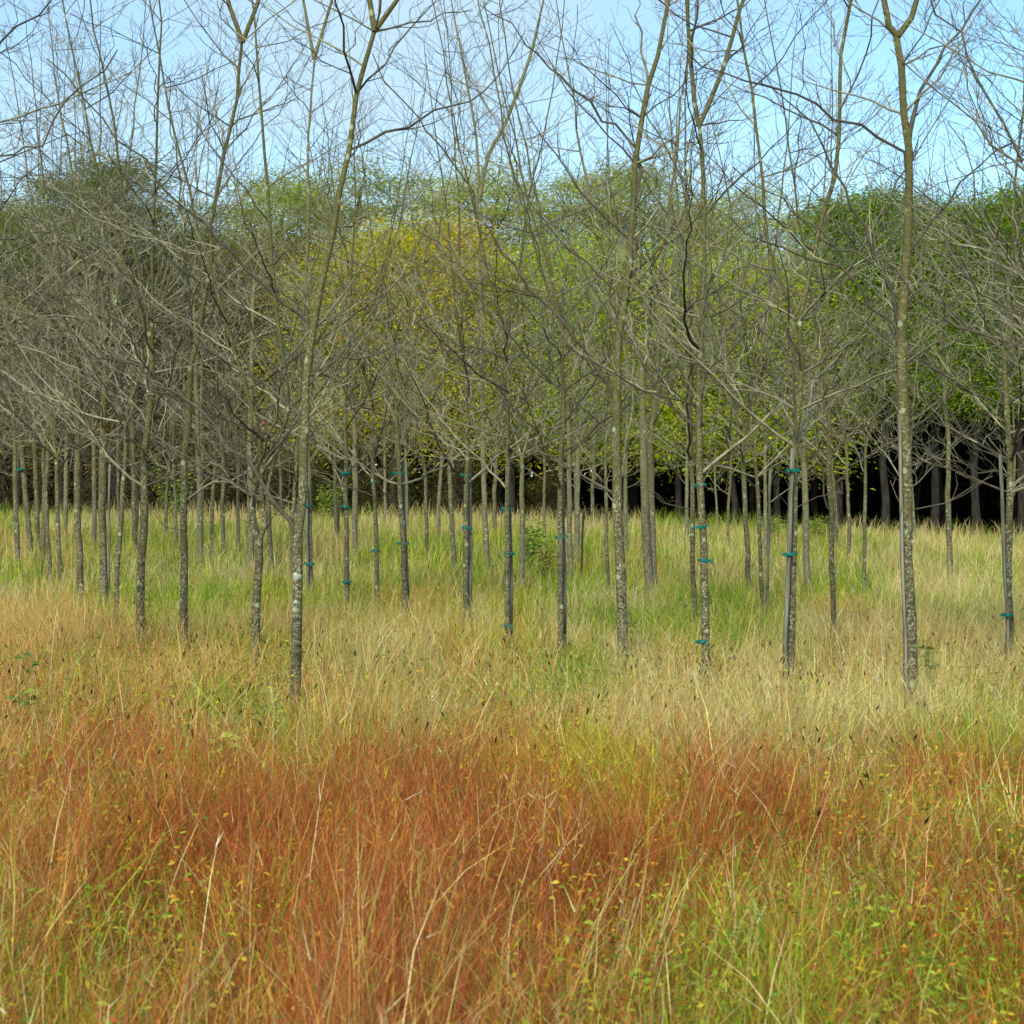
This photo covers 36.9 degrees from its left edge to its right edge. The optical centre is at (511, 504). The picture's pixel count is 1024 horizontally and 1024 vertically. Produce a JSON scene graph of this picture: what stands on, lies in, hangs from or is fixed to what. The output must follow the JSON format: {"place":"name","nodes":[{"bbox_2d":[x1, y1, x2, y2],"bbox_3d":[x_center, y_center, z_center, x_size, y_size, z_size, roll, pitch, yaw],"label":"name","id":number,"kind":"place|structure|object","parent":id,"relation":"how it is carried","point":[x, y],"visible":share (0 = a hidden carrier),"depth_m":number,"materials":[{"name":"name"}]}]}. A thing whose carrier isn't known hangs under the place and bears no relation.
{"place":"outdoors","nodes":[
{"label":"outdoors","id":0,"kind":"place"},
{"bbox_2d":[0,497,1023,1023],"bbox_3d":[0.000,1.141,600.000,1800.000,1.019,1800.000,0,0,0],"label":"ground","id":1,"kind":"structure","parent":0,"point":[462,710],"depth_m":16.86,"materials":[{"name":"green plant"}]},
{"bbox_2d":[0,100,82,559],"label":"nursery tree","id":2,"kind":"object","parent":1,"relation":"on","point":[22,468],"visible":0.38,"depth_m":30.99,"materials":[{"name":"grey plant"}]},
{"bbox_2d":[0,0,124,551],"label":"nursery tree","id":3,"kind":"object","parent":1,"relation":"on","point":[36,492],"visible":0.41,"depth_m":33.45,"materials":[{"name":"grey plant"}]},
{"bbox_2d":[0,126,134,567],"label":"nursery tree","id":4,"kind":"object","parent":1,"relation":"on","point":[16,513],"visible":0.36,"depth_m":28.99,"materials":[{"name":"grey plant"}]},
{"bbox_2d":[0,0,161,348],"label":"nursery tree","id":5,"kind":"object","parent":1,"relation":"on","point":[62,103],"visible":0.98,"depth_m":10.78,"materials":[{"name":"grey plant"}]},
{"bbox_2d":[0,43,173,580],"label":"nursery tree","id":6,"kind":"object","parent":1,"relation":"on","point":[46,508],"visible":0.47,"depth_m":25.19,"materials":[{"name":"grey plant"}]},
{"bbox_2d":[0,111,187,585],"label":"nursery tree","id":7,"kind":"object","parent":1,"relation":"on","point":[57,517],"visible":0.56,"depth_m":23.59,"materials":[{"name":"grey plant"}]},
{"bbox_2d":[0,65,188,580],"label":"nursery tree","id":8,"kind":"object","parent":1,"relation":"on","point":[43,456],"visible":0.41,"depth_m":26.54,"materials":[{"name":"grey plant"}]},
{"bbox_2d":[38,163,156,549],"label":"nursery tree","id":9,"kind":"object","parent":1,"relation":"on","point":[94,511],"visible":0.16,"depth_m":35.01,"materials":[{"name":"grey plant"}]},
{"bbox_2d":[0,0,218,606],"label":"nursery tree","id":10,"kind":"object","parent":1,"relation":"on","point":[77,528],"visible":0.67,"depth_m":20.42,"materials":[{"name":"grey plant"}]},
{"bbox_2d":[27,2,204,552],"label":"nursery tree","id":11,"kind":"object","parent":1,"relation":"on","point":[134,515],"visible":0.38,"depth_m":32.98,"materials":[{"name":"grey plant"}]},
{"bbox_2d":[0,0,269,607],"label":"nursery tree","id":12,"kind":"object","parent":1,"relation":"on","point":[103,577],"visible":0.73,"depth_m":19.58,"materials":[{"name":"grey plant"}]},
{"bbox_2d":[0,139,286,511],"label":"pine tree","id":13,"kind":"object","parent":1,"relation":"on","point":[95,182],"visible":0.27,"depth_m":56.46,"materials":[{"name":"green plant"}]},
{"bbox_2d":[0,0,316,622],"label":"nursery tree","id":14,"kind":"object","parent":1,"relation":"on","point":[120,528],"visible":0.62,"depth_m":17.79,"materials":[{"name":"grey plant"}]},
{"bbox_2d":[90,127,247,538],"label":"nursery tree","id":15,"kind":"object","parent":1,"relation":"on","point":[166,497],"visible":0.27,"depth_m":36.65,"materials":[{"name":"grey plant"}]},
{"bbox_2d":[0,0,362,657],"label":"nursery tree","id":16,"kind":"object","parent":1,"relation":"on","point":[147,322],"visible":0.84,"depth_m":14.75,"materials":[{"name":"grey plant"}]},
{"bbox_2d":[26,0,347,661],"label":"nursery tree","id":17,"kind":"object","parent":1,"relation":"on","point":[184,498],"visible":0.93,"depth_m":13.98,"materials":[{"name":"grey plant"}]},
{"bbox_2d":[114,51,281,563],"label":"nursery tree","id":18,"kind":"object","parent":1,"relation":"on","point":[199,503],"visible":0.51,"depth_m":30.88,"materials":[{"name":"grey plant"}]},
{"bbox_2d":[127,57,292,557],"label":"nursery tree","id":19,"kind":"object","parent":1,"relation":"on","point":[211,525],"visible":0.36,"depth_m":31.95,"materials":[{"name":"grey plant"}]},
{"bbox_2d":[144,106,297,562],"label":"nursery tree","id":20,"kind":"object","parent":1,"relation":"on","point":[223,544],"visible":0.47,"depth_m":31.35,"materials":[{"name":"grey plant"}]},
{"bbox_2d":[19,0,455,684],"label":"nursery tree","id":21,"kind":"object","parent":1,"relation":"on","point":[259,536],"visible":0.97,"depth_m":13.49,"materials":[{"name":"brown plant"}]},
{"bbox_2d":[144,134,334,553],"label":"nursery tree","id":22,"kind":"object","parent":1,"relation":"on","point":[238,506],"visible":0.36,"depth_m":33.73,"materials":[{"name":"grey plant"}]},
{"bbox_2d":[154,90,352,570],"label":"nursery tree","id":23,"kind":"object","parent":1,"relation":"on","point":[251,538],"visible":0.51,"depth_m":28.45,"materials":[{"name":"grey plant"}]},
{"bbox_2d":[0,0,524,718],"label":"nursery tree","id":24,"kind":"object","parent":1,"relation":"on","point":[300,532],"visible":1,"depth_m":10.39,"materials":[{"name":"grey plant"}]},
{"bbox_2d":[199,77,364,578],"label":"nursery tree","id":25,"kind":"object","parent":1,"relation":"on","point":[269,529],"visible":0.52,"depth_m":27.18,"materials":[{"name":"grey plant"}]},
{"bbox_2d":[172,0,406,599],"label":"nursery tree","id":26,"kind":"object","parent":1,"relation":"on","point":[321,36],"visible":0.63,"depth_m":21.51,"materials":[{"name":"grey plant"}]},
{"bbox_2d":[193,68,394,578],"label":"nursery tree","id":27,"kind":"object","parent":1,"relation":"on","point":[295,462],"visible":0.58,"depth_m":24.48,"materials":[{"name":"grey plant"}]},
{"bbox_2d":[262,160,415,538],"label":"nursery tree","id":28,"kind":"object","parent":1,"relation":"on","point":[335,496],"visible":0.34,"depth_m":38.17,"materials":[{"name":"grey plant"}]},
{"bbox_2d":[194,1,497,611],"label":"nursery tree","id":29,"kind":"object","parent":1,"relation":"on","point":[346,473],"visible":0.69,"depth_m":19.58,"materials":[{"name":"grey plant"}]},
{"bbox_2d":[269,118,429,559],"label":"nursery tree","id":30,"kind":"object","parent":1,"relation":"on","point":[354,494],"visible":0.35,"depth_m":31.63,"materials":[{"name":"grey plant"}]},
{"bbox_2d":[251,29,525,612],"bbox_3d":[-1.867,-2.203,20.199,3.439,7.548,3.116,0,0,-41],"label":"nursery tree","id":31,"kind":"object","parent":1,"relation":"on","point":[376,550],"visible":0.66,"depth_m":19.98,"materials":[{"name":"grey plant"}]},
{"bbox_2d":[300,156,495,560],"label":"nursery tree","id":32,"kind":"object","parent":1,"relation":"on","point":[422,460],"visible":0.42,"depth_m":30.35,"materials":[{"name":"grey plant"}]},
{"bbox_2d":[266,25,546,620],"bbox_3d":[-1.346,-2.186,19.292,3.688,7.561,3.362,0,0,0],"label":"nursery tree","id":33,"kind":"object","parent":1,"relation":"on","point":[399,460],"visible":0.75,"depth_m":19.04,"materials":[{"name":"grey plant"}]},
{"bbox_2d":[382,204,501,538],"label":"nursery tree","id":34,"kind":"object","parent":1,"relation":"on","point":[438,518],"visible":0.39,"depth_m":39.15,"materials":[{"name":"grey plant"}]},
{"bbox_2d":[348,87,554,576],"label":"nursery tree","id":35,"kind":"object","parent":1,"relation":"on","point":[451,513],"visible":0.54,"depth_m":27.64,"materials":[{"name":"grey plant"}]},
{"bbox_2d":[389,0,559,573],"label":"nursery tree","id":36,"kind":"object","parent":1,"relation":"on","point":[484,494],"visible":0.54,"depth_m":27.98,"materials":[{"name":"grey plant"}]},
{"bbox_2d":[318,0,641,629],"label":"nursery tree","id":37,"kind":"object","parent":1,"relation":"on","point":[466,481],"visible":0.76,"depth_m":17.68,"materials":[{"name":"grey plant"}]},
{"bbox_2d":[344,0,656,655],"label":"nursery tree","id":38,"kind":"object","parent":1,"relation":"on","point":[506,485],"visible":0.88,"depth_m":15.23,"materials":[{"name":"grey plant"}]},
{"bbox_2d":[6,448,1016,527],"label":"undergrowth","id":39,"kind":"object","parent":1,"relation":"on","point":[990,507],"visible":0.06,"depth_m":89.54,"materials":[{"name":"black plant"}]},
{"bbox_2d":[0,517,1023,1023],"bbox_3d":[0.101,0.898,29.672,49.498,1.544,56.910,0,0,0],"label":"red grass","id":40,"kind":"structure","parent":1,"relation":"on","point":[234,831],"depth_m":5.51,"materials":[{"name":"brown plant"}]},
{"bbox_2d":[0,626,1023,1023],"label":"herb leaves","id":41,"kind":"object","parent":1,"relation":"on","point":[848,978],"visible":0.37,"depth_m":5.28,"materials":[{"name":"green plant"}]},
{"bbox_2d":[0,596,1023,935],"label":"seed heads","id":42,"kind":"object","parent":1,"relation":"on","point":[478,698],"visible":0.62,"depth_m":10.40,"materials":[{"name":"brown plant"}]},
{"bbox_2d":[410,103,635,586],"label":"nursery tree","id":43,"kind":"object","parent":1,"relation":"on","point":[522,526],"visible":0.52,"depth_m":24.58,"materials":[{"name":"grey plant"}]},
{"bbox_2d":[470,174,628,537],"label":"nursery tree","id":44,"kind":"object","parent":1,"relation":"on","point":[544,486],"visible":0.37,"depth_m":42.65,"materials":[{"name":"grey plant"}]},
{"bbox_2d":[434,58,673,584],"bbox_3d":[0.721,-2.960,24.627,3.862,8.858,3.846,0,0,0],"label":"nursery tree","id":45,"kind":"object","parent":1,"relation":"on","point":[569,514],"visible":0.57,"depth_m":24.65,"materials":[{"name":"grey plant"}]},
{"bbox_2d":[378,0,753,668],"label":"nursery tree","id":46,"kind":"object","parent":1,"relation":"on","point":[560,450],"visible":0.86,"depth_m":14.16,"materials":[{"name":"grey plant"}]},
{"bbox_2d":[490,185,647,564],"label":"nursery tree","id":47,"kind":"object","parent":1,"relation":"on","point":[577,505],"visible":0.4,"depth_m":31.57,"materials":[{"name":"grey plant"}]},
{"bbox_2d":[369,0,790,681],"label":"nursery tree","id":48,"kind":"object","parent":1,"relation":"on","point":[615,492],"visible":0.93,"depth_m":13.29,"materials":[{"name":"grey plant"}]},
{"bbox_2d":[467,26,712,596],"bbox_3d":[1.133,-2.463,21.472,3.806,8.004,3.463,0,0,40],"label":"nursery tree","id":49,"kind":"object","parent":1,"relation":"on","point":[607,434],"visible":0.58,"depth_m":21.21,"materials":[{"name":"grey plant"}]},
{"bbox_2d":[507,0,741,602],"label":"nursery tree","id":50,"kind":"object","parent":1,"relation":"on","point":[646,550],"visible":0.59,"depth_m":20.60,"materials":[{"name":"grey plant"}]},
{"bbox_2d":[565,200,704,555],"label":"nursery tree","id":51,"kind":"object","parent":1,"relation":"on","point":[625,515],"visible":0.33,"depth_m":34.87,"materials":[{"name":"grey plant"}]},
{"bbox_2d":[531,0,776,587],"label":"nursery tree","id":52,"kind":"object","parent":1,"relation":"on","point":[651,481],"visible":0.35,"depth_m":23.57,"materials":[{"name":"grey plant"}]},
{"bbox_2d":[517,227,815,522],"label":"broadleaf tree","id":53,"kind":"object","parent":1,"relation":"on","point":[678,499],"visible":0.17,"depth_m":54.89,"materials":[{"name":"green plant"}]},
{"bbox_2d":[544,0,817,629],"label":"nursery tree","id":54,"kind":"object","parent":1,"relation":"on","point":[688,415],"visible":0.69,"depth_m":17.96,"materials":[{"name":"grey plant"}]},
{"bbox_2d":[553,237,860,528],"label":"broadleaf tree","id":55,"kind":"object","parent":1,"relation":"on","point":[734,501],"visible":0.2,"depth_m":54.39,"materials":[{"name":"green plant"}]},
{"bbox_2d":[519,0,960,688],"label":"nursery tree","id":56,"kind":"object","parent":1,"relation":"on","point":[701,484],"visible":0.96,"depth_m":12.65,"materials":[{"name":"brown plant"}]},
{"bbox_2d":[574,47,914,618],"bbox_3d":[2.751,-2.025,18.162,3.489,7.318,3.317,0,0,36],"label":"nursery tree","id":57,"kind":"object","parent":1,"relation":"on","point":[756,477],"visible":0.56,"depth_m":18.33,"materials":[{"name":"grey plant"}]},
{"bbox_2d":[637,2,860,592],"bbox_3d":[3.538,-2.971,22.703,3.717,8.951,3.342,0,0,0],"label":"nursery tree","id":58,"kind":"object","parent":1,"relation":"on","point":[745,520],"visible":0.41,"depth_m":22.65,"materials":[{"name":"grey plant"}]},
{"bbox_2d":[624,41,911,597],"bbox_3d":[4.262,-2.672,23.193,4.171,8.448,3.682,0,0,-31],"label":"nursery tree","id":59,"kind":"object","parent":1,"relation":"on","point":[806,551],"visible":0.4,"depth_m":23.35,"materials":[{"name":"grey plant"}]},
{"bbox_2d":[719,226,839,564],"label":"nursery tree","id":60,"kind":"object","parent":1,"relation":"on","point":[765,475],"visible":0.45,"depth_m":33.07,"materials":[{"name":"grey plant"}]},
{"bbox_2d":[781,448,800,703],"bbox_3d":[2.096,0.615,11.557,0.159,2.069,0.183,0,0,0],"label":"tree stake","id":61,"kind":"object","parent":1,"relation":"on","point":[789,554],"visible":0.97,"depth_m":11.53,"materials":[{"name":"grey wood"}]},
{"bbox_2d":[609,0,1016,714],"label":"nursery tree","id":62,"kind":"object","parent":1,"relation":"on","point":[797,404],"visible":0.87,"depth_m":11.66,"materials":[{"name":"brown plant"}]},
{"bbox_2d":[655,0,1023,719],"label":"nursery tree","id":63,"kind":"object","parent":1,"relation":"on","point":[901,404],"visible":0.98,"depth_m":10.03,"materials":[{"name":"grey plant"}]},
{"bbox_2d":[671,0,1020,653],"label":"nursery tree","id":64,"kind":"object","parent":1,"relation":"on","point":[828,459],"visible":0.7,"depth_m":14.92,"materials":[{"name":"grey plant"}]},
{"bbox_2d":[734,176,964,530],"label":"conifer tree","id":65,"kind":"object","parent":1,"relation":"on","point":[839,496],"visible":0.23,"depth_m":55.36,"materials":[{"name":"green plant"}]},
{"bbox_2d":[759,175,942,562],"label":"nursery tree","id":66,"kind":"object","parent":1,"relation":"on","point":[846,463],"visible":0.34,"depth_m":35.26,"materials":[{"name":"grey plant"}]},
{"bbox_2d":[703,0,1023,395],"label":"nursery tree","id":67,"kind":"object","parent":1,"relation":"on","point":[996,251],"visible":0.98,"depth_m":9.64,"materials":[{"name":"grey plant"}]},
{"bbox_2d":[741,64,993,595],"bbox_3d":[5.293,-2.478,22.759,3.763,8.071,3.701,0,0,31],"label":"nursery tree","id":68,"kind":"object","parent":1,"relation":"on","point":[866,439],"visible":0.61,"depth_m":22.98,"materials":[{"name":"grey plant"}]},
{"bbox_2d":[774,166,1020,536],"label":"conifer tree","id":69,"kind":"object","parent":1,"relation":"on","point":[885,508],"visible":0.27,"depth_m":54.32,"materials":[{"name":"green plant"}]},
{"bbox_2d":[897,414,909,723],"bbox_3d":[2.543,0.530,9.969,0.088,2.235,0.034,0,0,-6],"label":"tree stake","id":70,"kind":"object","parent":1,"relation":"on","point":[902,554],"visible":0.74,"depth_m":9.96,"materials":[{"name":"grey wood"}]},
{"bbox_2d":[818,123,988,486],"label":"nursery tree","id":71,"kind":"object","parent":1,"relation":"on","point":[895,355],"visible":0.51,"depth_m":30.03,"materials":[{"name":"grey plant"}]},
{"bbox_2d":[803,0,1023,675],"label":"nursery tree","id":72,"kind":"object","parent":1,"relation":"on","point":[1006,403],"visible":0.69,"depth_m":13.32,"materials":[{"name":"grey plant"}]},
{"bbox_2d":[824,183,1022,534],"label":"tree","id":73,"kind":"object","parent":1,"relation":"on","point":[935,510],"visible":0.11,"depth_m":54.73,"materials":[{"name":"green plant"}]},
{"bbox_2d":[854,181,1023,538],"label":"tree","id":74,"kind":"object","parent":1,"relation":"on","point":[975,510],"visible":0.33,"depth_m":53.32,"materials":[{"name":"green plant"}]},
{"bbox_2d":[857,81,1023,587],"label":"nursery tree","id":75,"kind":"object","parent":1,"relation":"on","point":[948,505],"visible":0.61,"depth_m":27.35,"materials":[{"name":"grey plant"}]},
{"bbox_2d":[910,158,1023,536],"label":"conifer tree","id":76,"kind":"object","parent":1,"relation":"on","point":[1019,448],"visible":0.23,"depth_m":53.66,"materials":[{"name":"green plant"}]},
{"bbox_2d":[0,0,1023,474],"label":"sky","id":77,"kind":"structure","parent":0,"point":[600,9],"materials":[{"name":"blue"}]},
{"bbox_2d":[178,517,1015,536],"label":"forest floor","id":78,"kind":"structure","parent":0,"point":[960,531],"depth_m":81.93,"materials":[{"name":"brown soil"}]},
{"bbox_2d":[0,163,199,514],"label":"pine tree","id":79,"kind":"object","parent":78,"relation":"on","point":[58,386],"visible":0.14,"depth_m":59.70,"materials":[{"name":"green plant"}]},
{"bbox_2d":[1,244,244,511],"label":"broadleaf tree","id":80,"kind":"object","parent":78,"relation":"on","point":[136,458],"visible":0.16,"depth_m":59.80,"materials":[{"name":"green plant"}]},
{"bbox_2d":[3,192,263,516],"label":"broadleaf tree","id":81,"kind":"object","parent":78,"relation":"on","point":[143,334],"visible":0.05,"depth_m":62.60,"materials":[{"name":"green plant"}]},
{"bbox_2d":[96,227,297,513],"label":"broadleaf tree","id":82,"kind":"object","parent":78,"relation":"on","point":[197,372],"visible":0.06,"depth_m":61.68,"materials":[{"name":"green plant"}]},
{"bbox_2d":[46,213,357,517],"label":"broadleaf tree","id":83,"kind":"object","parent":78,"relation":"on","point":[205,498],"visible":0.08,"depth_m":62.34,"materials":[{"name":"green plant"}]},
{"bbox_2d":[135,210,349,509],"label":"broadleaf tree","id":84,"kind":"object","parent":78,"relation":"on","point":[266,325],"visible":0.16,"depth_m":59.66,"materials":[{"name":"green plant"}]},
{"bbox_2d":[137,200,365,512],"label":"broadleaf tree","id":85,"kind":"object","parent":78,"relation":"on","point":[278,231],"visible":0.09,"depth_m":62.61,"materials":[{"name":"green plant"}]},
{"bbox_2d":[178,144,378,514],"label":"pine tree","id":86,"kind":"object","parent":78,"relation":"on","point":[274,222],"visible":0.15,"depth_m":69.38,"materials":[{"name":"green plant"}]},
{"bbox_2d":[192,204,434,515],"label":"broadleaf tree","id":87,"kind":"object","parent":78,"relation":"on","point":[296,331],"visible":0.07,"depth_m":62.81,"materials":[{"name":"green plant"}]},
{"bbox_2d":[183,227,469,518],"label":"broadleaf tree","id":88,"kind":"object","parent":78,"relation":"on","point":[340,430],"visible":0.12,"depth_m":59.02,"materials":[{"name":"green plant"}]},
{"bbox_2d":[207,144,507,515],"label":"broadleaf tree","id":89,"kind":"object","parent":78,"relation":"on","point":[362,472],"visible":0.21,"depth_m":65.25,"materials":[{"name":"green plant"}]},
{"bbox_2d":[253,194,523,516],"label":"broadleaf tree","id":90,"kind":"object","parent":78,"relation":"on","point":[403,242],"visible":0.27,"depth_m":57.35,"materials":[{"name":"green plant"}]},
{"bbox_2d":[332,192,581,516],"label":"broadleaf tree","id":91,"kind":"object","parent":78,"relation":"on","point":[455,234],"visible":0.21,"depth_m":57.77,"materials":[{"name":"green plant"}]},
{"bbox_2d":[363,236,632,516],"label":"broadleaf tree","id":92,"kind":"object","parent":78,"relation":"on","point":[513,467],"visible":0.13,"depth_m":56.95,"materials":[{"name":"green plant"}]},
{"bbox_2d":[376,145,648,517],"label":"tree","id":93,"kind":"object","parent":78,"relation":"on","point":[500,494],"visible":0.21,"depth_m":65.29,"materials":[{"name":"green plant"}]},
{"bbox_2d":[438,212,678,517],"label":"broadleaf tree","id":94,"kind":"object","parent":78,"relation":"on","point":[563,264],"visible":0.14,"depth_m":57.23,"materials":[{"name":"green plant"}]},
{"bbox_2d":[464,151,699,513],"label":"tree","id":95,"kind":"object","parent":78,"relation":"on","point":[568,224],"visible":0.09,"depth_m":66.76,"materials":[{"name":"green plant"}]},
{"bbox_2d":[464,229,756,522],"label":"broadleaf tree","id":96,"kind":"object","parent":78,"relation":"on","point":[590,402],"visible":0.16,"depth_m":55.79,"materials":[{"name":"green plant"}]},
{"bbox_2d":[503,147,749,523],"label":"tree","id":97,"kind":"object","parent":78,"relation":"on","point":[632,497],"visible":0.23,"depth_m":65.22,"materials":[{"name":"green plant"}]},
{"bbox_2d":[679,158,867,525],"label":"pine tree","id":98,"kind":"object","parent":78,"relation":"on","point":[735,248],"visible":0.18,"depth_m":65.25,"materials":[{"name":"green plant"}]},
{"bbox_2d":[645,228,916,527],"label":"broadleaf tree","id":99,"kind":"object","parent":78,"relation":"on","point":[776,502],"visible":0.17,"depth_m":55.17,"materials":[{"name":"green plant"}]},
{"bbox_2d":[840,330,1004,529],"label":"forest tree","id":100,"kind":"object","parent":78,"relation":"on","point":[916,493],"visible":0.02,"depth_m":73.22,"materials":[{"name":"green plant"}]},
{"bbox_2d":[848,291,1023,532],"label":"forest tree","id":101,"kind":"object","parent":78,"relation":"on","point":[924,435],"visible":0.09,"depth_m":66.06,"materials":[{"name":"green plant"}]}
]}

